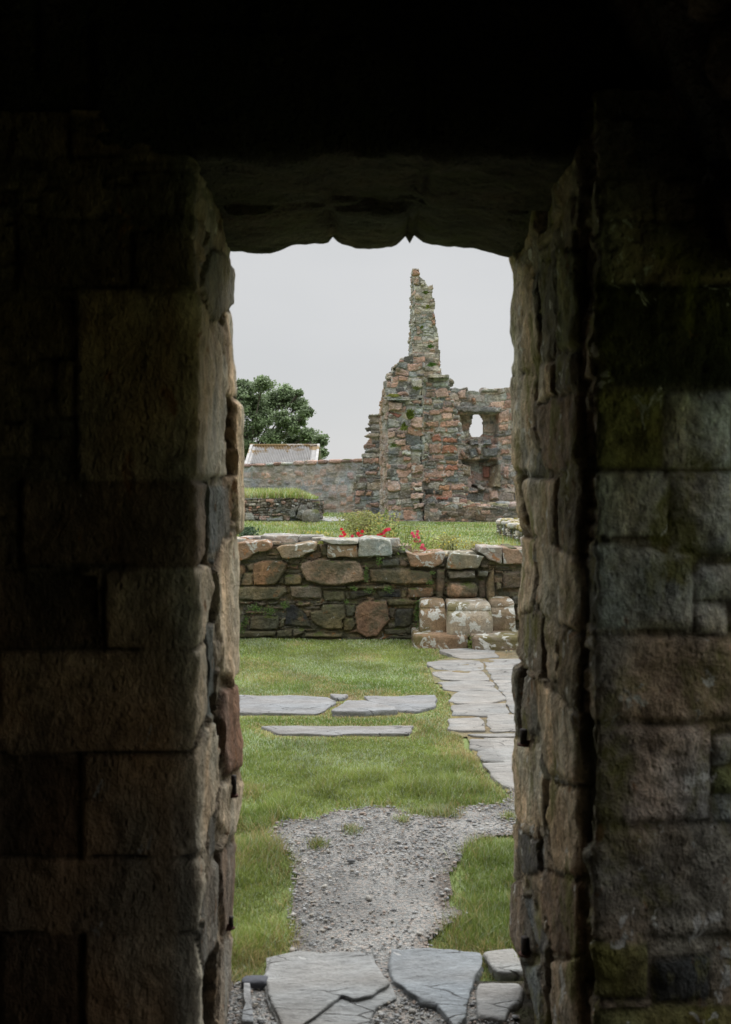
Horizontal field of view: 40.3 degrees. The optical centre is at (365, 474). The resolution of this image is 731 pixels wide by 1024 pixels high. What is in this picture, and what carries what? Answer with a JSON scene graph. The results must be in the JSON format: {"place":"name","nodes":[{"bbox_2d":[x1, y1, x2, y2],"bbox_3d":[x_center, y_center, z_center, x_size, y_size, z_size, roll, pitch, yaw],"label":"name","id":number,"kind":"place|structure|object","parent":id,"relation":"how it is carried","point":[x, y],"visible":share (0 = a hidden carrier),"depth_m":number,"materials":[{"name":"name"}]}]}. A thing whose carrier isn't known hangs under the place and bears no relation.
{"place":"outdoors","nodes":[
{"label":"outdoors","id":0,"kind":"place"},
{"bbox_2d":[229,236,513,459],"label":"sky","id":1,"kind":"structure","parent":0,"point":[329,321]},
{"bbox_2d":[227,788,519,1023],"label":"gravel path","id":2,"kind":"structure","parent":0,"point":[380,904],"depth_m":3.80,"materials":[{"name":"grey gravel"}]},
{"bbox_2d":[241,975,267,989],"bbox_3d":[-0.343,1.580,3.089,0.084,0.036,0.050,0,0,0],"label":"pebble","id":3,"kind":"object","parent":2,"relation":"on","point":[256,982],"visible":0.83,"depth_m":3.07,"materials":[{"name":"grey stone"}]},
{"bbox_2d":[302,835,330,850],"bbox_3d":[-0.197,1.571,4.265,0.143,0.042,0.164,0,0,-19],"label":"grass tuft","id":4,"kind":"object","parent":2,"relation":"on","point":[318,842],"visible":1,"depth_m":4.25,"materials":[{"name":"green plant"}]},
{"bbox_2d":[264,951,396,1023],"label":"paving slab","id":5,"kind":"structure","parent":2,"relation":"on","point":[304,987],"depth_m":3.04,"materials":[{"name":"stone"}]},
{"bbox_2d":[338,822,364,836],"bbox_3d":[-0.062,1.572,4.427,0.132,0.041,0.165,0,0,-10],"label":"grass tuft","id":6,"kind":"object","parent":2,"relation":"on","point":[353,828],"visible":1,"depth_m":4.43,"materials":[{"name":"green plant"}]},
{"bbox_2d":[390,810,412,823],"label":"grass tuft","id":7,"kind":"object","parent":2,"relation":"on","point":[403,819],"visible":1,"depth_m":4.57,"materials":[{"name":"green plant"}]},
{"bbox_2d":[388,948,483,1023],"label":"paving slab","id":8,"kind":"structure","parent":2,"relation":"on","point":[441,982],"depth_m":3.12,"materials":[{"name":"stone"}]},
{"bbox_2d":[498,806,515,820],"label":"grass tuft","id":9,"kind":"object","parent":2,"relation":"on","point":[508,814],"visible":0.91,"depth_m":4.60,"materials":[{"name":"green plant"}]},
{"bbox_2d":[231,519,521,984],"bbox_3d":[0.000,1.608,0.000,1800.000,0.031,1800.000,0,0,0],"label":"ground","id":10,"kind":"structure","parent":0,"point":[466,743],"depth_m":4.93,"materials":[{"name":"green plant"}]},
{"bbox_2d":[242,983,252,1023],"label":"paving slab","id":11,"kind":"structure","parent":10,"relation":"on","point":[247,1015],"depth_m":2.94,"materials":[{"name":"stone"}]},
{"bbox_2d":[238,525,260,536],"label":"bushy plant","id":12,"kind":"object","parent":10,"relation":"on","point":[250,531],"visible":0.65,"depth_m":10.63,"materials":[{"name":"green plant"}]},
{"bbox_2d":[244,444,320,463],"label":"shed","id":13,"kind":"structure","parent":10,"relation":"on","point":[263,453],"depth_m":47.41,"materials":[{"name":"white metal"}]},
{"bbox_2d":[236,374,329,460],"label":"sycamore tree","id":14,"kind":"object","parent":10,"relation":"on","point":[258,406],"visible":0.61,"depth_m":61.21,"materials":[{"name":"green plant"}]},
{"bbox_2d":[244,487,324,522],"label":"turf topped wall","id":15,"kind":"structure","parent":10,"relation":"on","point":[289,504],"depth_m":32.99,"materials":[{"name":"grey stone"}]},
{"bbox_2d":[239,695,335,715],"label":"paving slab","id":16,"kind":"structure","parent":10,"relation":"on","point":[286,705],"depth_m":6.81,"materials":[{"name":"stone"}]},
{"bbox_2d":[244,458,381,512],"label":"garden wall","id":17,"kind":"structure","parent":10,"relation":"on","point":[330,482],"depth_m":39.91,"materials":[{"name":"grey stone"}]},
{"bbox_2d":[311,531,338,536],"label":"yellow weed","id":18,"kind":"object","parent":10,"relation":"on","point":[325,534],"visible":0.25,"depth_m":10.81,"materials":[{"name":"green plant"}]},
{"bbox_2d":[321,516,343,521],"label":"stone slab","id":19,"kind":"structure","parent":10,"relation":"on","point":[324,519],"depth_m":33.85,"materials":[{"name":"stone"}]},
{"bbox_2d":[261,725,413,736],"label":"paving slab","id":20,"kind":"structure","parent":10,"relation":"on","point":[342,731],"depth_m":6.14,"materials":[{"name":"stone"}]},
{"bbox_2d":[331,510,396,536],"bbox_3d":[-0.015,1.002,11.613,0.774,1.198,0.856,0,0,0],"label":"yellow weed","id":21,"kind":"object","parent":10,"relation":"on","point":[366,518],"visible":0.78,"depth_m":11.55,"materials":[{"name":"green plant"}]},
{"bbox_2d":[317,695,412,715],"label":"slab soil","id":22,"kind":"structure","parent":10,"relation":"on","point":[355,699],"depth_m":7.07,"materials":[{"name":"brown soil"}]},
{"bbox_2d":[330,694,347,701],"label":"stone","id":23,"kind":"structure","parent":22,"relation":"on","point":[338,697],"depth_m":7.05,"materials":[{"name":"stone"}]},
{"bbox_2d":[331,700,397,716],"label":"paving slab","id":24,"kind":"structure","parent":22,"relation":"on","point":[356,708],"depth_m":6.59,"materials":[{"name":"stone"}]},
{"bbox_2d":[0,0,730,1023],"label":"doorway wall","id":25,"kind":"structure","parent":10,"relation":"on","point":[160,160],"depth_m":2.25,"materials":[{"name":"stone"}]},
{"bbox_2d":[259,531,497,549],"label":"tall weeds","id":26,"kind":"object","parent":10,"relation":"on","point":[428,541],"depth_m":12.03,"materials":[{"name":"green plant"}]},
{"bbox_2d":[237,511,520,550],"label":"meadow grass","id":27,"kind":"structure","parent":10,"relation":"on","point":[291,527],"depth_m":28.52,"materials":[{"name":"green plant"}]},
{"bbox_2d":[237,533,521,640],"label":"wall","id":28,"kind":"structure","parent":10,"relation":"on","point":[310,579],"depth_m":9.61,"materials":[{"name":"stone"}]},
{"bbox_2d":[242,613,249,625],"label":"wall plant","id":29,"kind":"object","parent":28,"relation":"attached to","point":[246,621],"depth_m":9.53,"materials":[{"name":"green plant"}]},
{"bbox_2d":[246,602,264,613],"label":"wall plant","id":30,"kind":"object","parent":28,"relation":"attached to","point":[257,608],"depth_m":9.53,"materials":[{"name":"green plant"}]},
{"bbox_2d":[263,605,277,615],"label":"wall plant","id":31,"kind":"object","parent":28,"relation":"attached to","point":[271,609],"depth_m":9.53,"materials":[{"name":"green plant"}]},
{"bbox_2d":[280,600,290,608],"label":"wall plant","id":32,"kind":"object","parent":28,"relation":"attached to","point":[285,605],"depth_m":9.52,"materials":[{"name":"green plant"}]},
{"bbox_2d":[362,564,368,583],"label":"wall plant","id":33,"kind":"object","parent":28,"relation":"attached to","point":[366,572],"depth_m":9.52,"materials":[{"name":"green plant"}]},
{"bbox_2d":[382,586,393,593],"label":"wall plant","id":34,"kind":"object","parent":28,"relation":"attached to","point":[388,589],"depth_m":9.53,"materials":[{"name":"green plant"}]},
{"bbox_2d":[413,597,420,628],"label":"wall plant","id":35,"kind":"object","parent":28,"relation":"attached to","point":[417,614],"depth_m":9.52,"materials":[{"name":"green plant"}]},
{"bbox_2d":[339,498,439,554],"bbox_3d":[0.388,0.773,10.179,1.122,1.059,0.955,0,0,42],"label":"rose bush","id":36,"kind":"object","parent":10,"relation":"in","point":[419,543],"visible":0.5,"depth_m":10.21,"materials":[{"name":"green plant"}]},
{"bbox_2d":[364,695,436,713],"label":"paving slab","id":37,"kind":"structure","parent":10,"relation":"on","point":[415,704],"depth_m":6.90,"materials":[{"name":"stone"}]},
{"bbox_2d":[353,268,470,520],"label":"ruined gable","id":38,"kind":"structure","parent":10,"relation":"on","point":[419,468],"depth_m":34.23,"materials":[{"name":"stone"}]},
{"bbox_2d":[387,394,398,396],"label":"fern","id":39,"kind":"object","parent":38,"relation":"attached to","point":[393,395],"visible":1,"depth_m":33.67,"materials":[{"name":"green plant"}]},
{"bbox_2d":[399,421,407,430],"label":"fern","id":40,"kind":"object","parent":38,"relation":"attached to","point":[403,427],"visible":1,"depth_m":33.68,"materials":[{"name":"green plant"}]},
{"bbox_2d":[405,408,414,419],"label":"fern","id":41,"kind":"object","parent":38,"relation":"attached to","point":[410,415],"visible":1,"depth_m":33.59,"materials":[{"name":"green plant"}]},
{"bbox_2d":[427,362,436,366],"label":"fern","id":42,"kind":"object","parent":38,"relation":"on","point":[430,364],"visible":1,"depth_m":33.90,"materials":[{"name":"green plant"}]},
{"bbox_2d":[419,801,442,817],"bbox_3d":[0.317,1.572,4.679,0.129,0.040,0.198,0,0,9],"label":"grass tuft","id":43,"kind":"object","parent":10,"relation":"on","point":[429,810],"visible":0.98,"depth_m":4.66,"materials":[{"name":"green plant"}]},
{"bbox_2d":[424,532,469,550],"bbox_3d":[0.869,1.108,10.556,0.499,0.986,0.897,0,0,0],"label":"yellow weed","id":44,"kind":"object","parent":10,"relation":"on","point":[449,543],"visible":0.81,"depth_m":10.55,"materials":[{"name":"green plant"}]},
{"bbox_2d":[411,596,517,650],"bbox_3d":[0.942,1.415,9.357,1.000,0.471,0.741,0,0,0],"label":"pier base","id":45,"kind":"object","parent":10,"relation":"on","point":[453,623],"visible":0.91,"depth_m":9.23,"materials":[{"name":"stone"}]},
{"bbox_2d":[466,634,473,647],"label":"wall plant","id":46,"kind":"object","parent":45,"relation":"attached to","point":[469,643],"depth_m":9.06,"materials":[{"name":"green plant"}]},
{"bbox_2d":[424,387,518,521],"bbox_3d":[5.473,-0.766,35.335,7.054,4.931,3.570,0,0,0],"label":"ruined window wall","id":47,"kind":"structure","parent":10,"relation":"on","point":[484,463],"depth_m":36.48,"materials":[{"name":"grey stone"}]},
{"bbox_2d":[429,650,518,791],"bbox_3d":[1.067,1.592,6.957,1.080,0.017,4.290,0,0,0],"label":"path bedding","id":48,"kind":"object","parent":10,"relation":"on","point":[512,654],"visible":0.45,"depth_m":7.79,"materials":[{"name":"stone"},{"name":"sand"}]},
{"bbox_2d":[458,540,490,549],"bbox_3d":[1.146,1.143,10.480,0.332,0.915,0.747,0,0,0],"label":"yellow weed","id":49,"kind":"object","parent":10,"relation":"on","point":[472,543],"visible":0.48,"depth_m":10.48,"materials":[{"name":"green plant"}]},
{"bbox_2d":[485,530,513,544],"bbox_3d":[1.632,0.922,11.153,0.610,0.756,0.482,0,0,41],"label":"iris clump","id":50,"kind":"object","parent":10,"relation":"on","point":[512,543],"visible":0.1,"depth_m":11.26,"materials":[{"name":"green plant"}]},
{"bbox_2d":[475,983,524,1023],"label":"paving slab","id":51,"kind":"structure","parent":10,"relation":"on","point":[498,1002],"depth_m":2.98,"materials":[{"name":"stone"}]},
{"bbox_2d":[482,949,523,980],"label":"paving slab","id":52,"kind":"structure","parent":10,"relation":"on","point":[503,964],"depth_m":3.19,"materials":[{"name":"stone"}]},
{"bbox_2d":[496,517,523,541],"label":"mossy wall","id":53,"kind":"structure","parent":10,"relation":"on","point":[510,526],"depth_m":25.30,"materials":[{"name":"stone"}]},
{"bbox_2d":[232,981,533,1023],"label":"room floor","id":54,"kind":"structure","parent":0,"point":[525,1012],"depth_m":2.97,"materials":[{"name":"stone"}]},
{"bbox_2d":[427,648,520,789],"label":"flagstone path","id":55,"kind":"structure","parent":0,"point":[477,695],"depth_m":6.88,"materials":[{"name":"stone"}]}
]}

